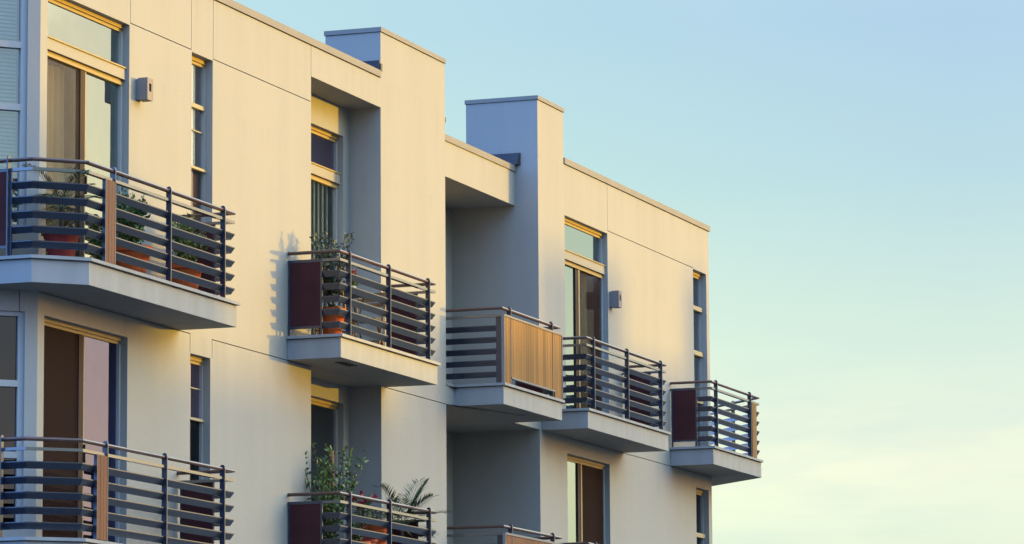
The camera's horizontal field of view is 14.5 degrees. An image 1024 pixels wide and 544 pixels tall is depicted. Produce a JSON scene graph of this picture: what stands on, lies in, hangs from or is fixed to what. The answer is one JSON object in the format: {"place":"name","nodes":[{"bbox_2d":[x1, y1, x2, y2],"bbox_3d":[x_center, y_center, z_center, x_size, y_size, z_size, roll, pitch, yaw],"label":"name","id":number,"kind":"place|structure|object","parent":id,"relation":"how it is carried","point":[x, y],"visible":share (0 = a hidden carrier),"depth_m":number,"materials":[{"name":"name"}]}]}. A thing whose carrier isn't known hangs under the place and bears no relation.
{"place":"outdoors","nodes":[
{"label":"outdoors","id":0,"kind":"place"},
{"bbox_2d":[314,277,345,334],"bbox_3d":[-2.245,0.489,49.726,0.408,0.848,0.411,-3,-8,20],"label":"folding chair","id":1,"kind":"object","parent":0,"point":[317,329],"visible":0.11,"depth_m":49.64,"materials":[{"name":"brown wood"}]},
{"bbox_2d":[345,270,357,286],"bbox_3d":[-1.994,0.116,50.430,0.190,0.320,0.190,-3,-8,20],"label":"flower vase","id":2,"kind":"object","parent":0,"point":[353,284],"visible":0.4,"depth_m":50.41,"materials":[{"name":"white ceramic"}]},
{"bbox_2d":[343,521,370,542],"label":"potted plant","id":3,"kind":"object","parent":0,"point":[355,537],"visible":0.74,"depth_m":49.21,"materials":[{"name":"green plant"}]},
{"bbox_2d":[351,292,385,345],"bbox_3d":[-1.823,0.649,50.883,0.408,0.848,0.411,-3,-8,20],"label":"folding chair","id":4,"kind":"object","parent":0,"point":[354,322],"visible":0.33,"depth_m":50.96,"materials":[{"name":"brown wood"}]},
{"bbox_2d":[0,0,762,543],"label":"apartment building","id":5,"kind":"structure","parent":0,"point":[154,404],"depth_m":49.95,"materials":[{"name":"white paint"}]},
{"bbox_2d":[0,0,16,223],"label":"slatted blind","id":6,"kind":"object","parent":5,"relation":"attached to","point":[8,76],"visible":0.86,"depth_m":42.79,"materials":[{"name":"white plastic"}]},
{"bbox_2d":[0,311,23,521],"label":"window","id":7,"kind":"structure","parent":5,"relation":"in","point":[11,322],"depth_m":42.27,"materials":[{"name":"grey glass"}]},
{"bbox_2d":[0,0,26,225],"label":"bay window","id":8,"kind":"structure","parent":5,"relation":"in","point":[21,44],"depth_m":42.72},
{"bbox_2d":[46,63,63,254],"bbox_3d":[-5.063,-1.153,43.403,0.080,2.270,0.900,-3,-8,20],"label":"curtain","id":9,"kind":"object","parent":5,"relation":"hanging from","point":[55,111],"visible":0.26,"depth_m":43.70,"materials":[{"name":"beige fabric"}]},
{"bbox_2d":[13,162,104,256],"bbox_3d":[-4.754,-0.640,42.513,1.094,1.103,1.472,-3,-8,20],"label":"potted palm","id":10,"kind":"object","parent":5,"relation":"on","point":[60,238],"visible":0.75,"depth_m":42.20,"materials":[{"name":"green plant"}]},
{"bbox_2d":[42,317,120,542],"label":"balcony door","id":11,"kind":"structure","parent":5,"relation":"in","point":[82,366],"depth_m":43.46,"materials":[{"name":"brown glass"}]},
{"bbox_2d":[69,24,101,259],"bbox_3d":[-4.737,-1.288,44.503,0.078,2.840,0.743,-3,-8,20],"label":"curtain","id":12,"kind":"object","parent":5,"relation":"hanging from","point":[87,40],"visible":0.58,"depth_m":44.62,"materials":[{"name":"beige fabric"}]},
{"bbox_2d":[47,0,126,256],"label":"balcony door","id":13,"kind":"structure","parent":5,"relation":"in","point":[60,51],"depth_m":44.01,"materials":[{"name":"beige wood"}]},
{"bbox_2d":[116,187,152,273],"bbox_3d":[-4.164,-0.426,43.846,0.496,1.041,0.511,-3,-8,20],"label":"potted plant","id":14,"kind":"object","parent":5,"relation":"on","point":[128,252],"visible":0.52,"depth_m":43.73,"materials":[{"name":"green plant"}]},
{"bbox_2d":[136,77,152,101],"bbox_3d":[-4.130,-2.047,45.097,0.150,0.250,0.150,-3,-8,20],"label":"wall lamp","id":15,"kind":"object","parent":5,"relation":"attached to","point":[144,89],"visible":1,"depth_m":45.03,"materials":[{"name":"metal"}]},
{"bbox_2d":[171,213,207,289],"bbox_3d":[-3.659,-0.201,45.143,0.438,0.950,0.496,-3,-8,20],"label":"potted plant","id":16,"kind":"object","parent":5,"relation":"on","point":[185,255],"visible":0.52,"depth_m":45.04,"materials":[{"name":"green plant"}]},
{"bbox_2d":[191,65,194,165],"bbox_3d":[-3.779,-1.836,46.743,0.015,1.215,0.400,-3,-8,20],"label":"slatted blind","id":17,"kind":"object","parent":5,"relation":"attached to","point":[193,124],"visible":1,"depth_m":46.87,"materials":[{"name":"white fabric"}]},
{"bbox_2d":[191,173,198,220],"bbox_3d":[-3.759,-0.423,46.610,0.030,1.500,0.530,-3,-8,20],"label":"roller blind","id":18,"kind":"object","parent":5,"relation":"attached to","point":[194,185],"visible":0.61,"depth_m":46.84,"materials":[{"name":"beige fabric"}]},
{"bbox_2d":[190,355,203,479],"bbox_3d":[-3.683,2.125,46.207,0.090,2.330,0.565,-3,-8,20],"label":"window","id":19,"kind":"structure","parent":5,"relation":"in","point":[196,368],"depth_m":46.44,"materials":[{"name":"glass"}]},
{"bbox_2d":[191,55,206,221],"bbox_3d":[-3.697,-1.073,46.679,0.090,2.905,0.595,-3,-8,20],"label":"window","id":20,"kind":"structure","parent":5,"relation":"in","point":[197,62],"depth_m":46.98,"materials":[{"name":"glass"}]},
{"bbox_2d":[313,182,326,334],"bbox_3d":[-2.676,-0.101,50.941,0.066,2.250,1.772,-3,-8,20],"label":"vertical blind","id":21,"kind":"object","parent":5,"relation":"attached to","point":[318,217],"visible":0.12,"depth_m":51.61,"materials":[{"name":"fabric"}]},
{"bbox_2d":[311,397,337,538],"bbox_3d":[-2.578,2.776,50.542,0.090,2.429,1.940,-3,-8,20],"label":"balcony door","id":22,"kind":"structure","parent":5,"relation":"in","point":[324,414],"depth_m":51.16,"materials":[{"name":"black glass"}]},
{"bbox_2d":[311,126,340,305],"bbox_3d":[-2.589,-0.408,50.985,0.115,2.969,1.940,-3,-8,20],"label":"balcony door","id":23,"kind":"structure","parent":5,"relation":"in","point":[324,146],"depth_m":51.75,"materials":[{"name":"wood"}]},
{"bbox_2d":[309,229,353,333],"bbox_3d":[-2.220,0.132,49.044,0.443,1.355,0.694,-3,-8,20],"label":"potted plant","id":24,"kind":"object","parent":5,"relation":"on","point":[331,292],"visible":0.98,"depth_m":49.00,"materials":[{"name":"green plant"}]},
{"bbox_2d":[305,442,368,538],"bbox_3d":[-2.248,2.915,49.114,0.809,1.753,0.824,-3,-8,20],"label":"potted plant","id":25,"kind":"object","parent":5,"relation":"on","point":[328,507],"visible":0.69,"depth_m":49.07,"materials":[{"name":"green plant"}]},
{"bbox_2d":[323,291,364,338],"bbox_3d":[-2.071,0.630,50.309,0.620,0.730,0.620,-3,-8,20],"label":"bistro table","id":26,"kind":"object","parent":5,"relation":"on","point":[352,295],"visible":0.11,"depth_m":50.29,"materials":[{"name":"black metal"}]},
{"bbox_2d":[352,490,377,543],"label":"potted plant","id":27,"kind":"object","parent":5,"relation":"on","point":[359,510],"visible":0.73,"depth_m":49.53,"materials":[{"name":"green plant"}]},
{"bbox_2d":[365,510,386,543],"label":"potted plant","id":28,"kind":"object","parent":5,"relation":"on","point":[378,529],"visible":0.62,"depth_m":49.76,"materials":[{"name":"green plant"}]},
{"bbox_2d":[355,477,450,543],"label":"potted palm","id":29,"kind":"object","parent":5,"relation":"on","point":[414,502],"visible":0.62,"depth_m":51.03,"materials":[{"name":"green plant"}]},
{"bbox_2d":[572,270,587,407],"bbox_3d":[1.006,1.129,59.878,0.078,2.250,0.650,-3,-8,20],"label":"curtain","id":30,"kind":"object","parent":5,"relation":"hanging from","point":[583,305],"visible":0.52,"depth_m":60.01,"materials":[{"name":"beige fabric"}]},
{"bbox_2d":[564,217,605,411],"bbox_3d":[1.033,0.772,59.612,0.115,2.981,1.980,-3,-8,20],"label":"balcony door","id":31,"kind":"structure","parent":5,"relation":"in","point":[576,261],"depth_m":59.67,"materials":[{"name":"beige wood"}]},
{"bbox_2d":[567,455,604,543],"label":"balcony door","id":32,"kind":"structure","parent":5,"relation":"in","point":[590,475],"depth_m":59.57,"materials":[{"name":"brown glass"}]},
{"bbox_2d":[609,290,621,307],"bbox_3d":[1.566,0.415,60.679,0.150,0.250,0.150,-3,-8,20],"label":"wall lamp","id":33,"kind":"object","parent":5,"relation":"attached to","point":[615,299],"visible":1,"depth_m":60.62,"materials":[{"name":"metal"}]},
{"bbox_2d":[693,271,703,445],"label":"window","id":34,"kind":"structure","parent":5,"relation":"in","point":[698,309],"depth_m":65.25,"materials":[{"name":"glass"}]},
{"bbox_2d":[696,489,704,543],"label":"window","id":35,"kind":"structure","parent":5,"relation":"in","point":[701,535],"depth_m":64.87,"materials":[{"name":"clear glass"}]},
{"bbox_2d":[233,0,1023,543],"label":"sky","id":36,"kind":"structure","parent":0,"point":[854,169],"materials":[{"name":"blue"}]}
]}

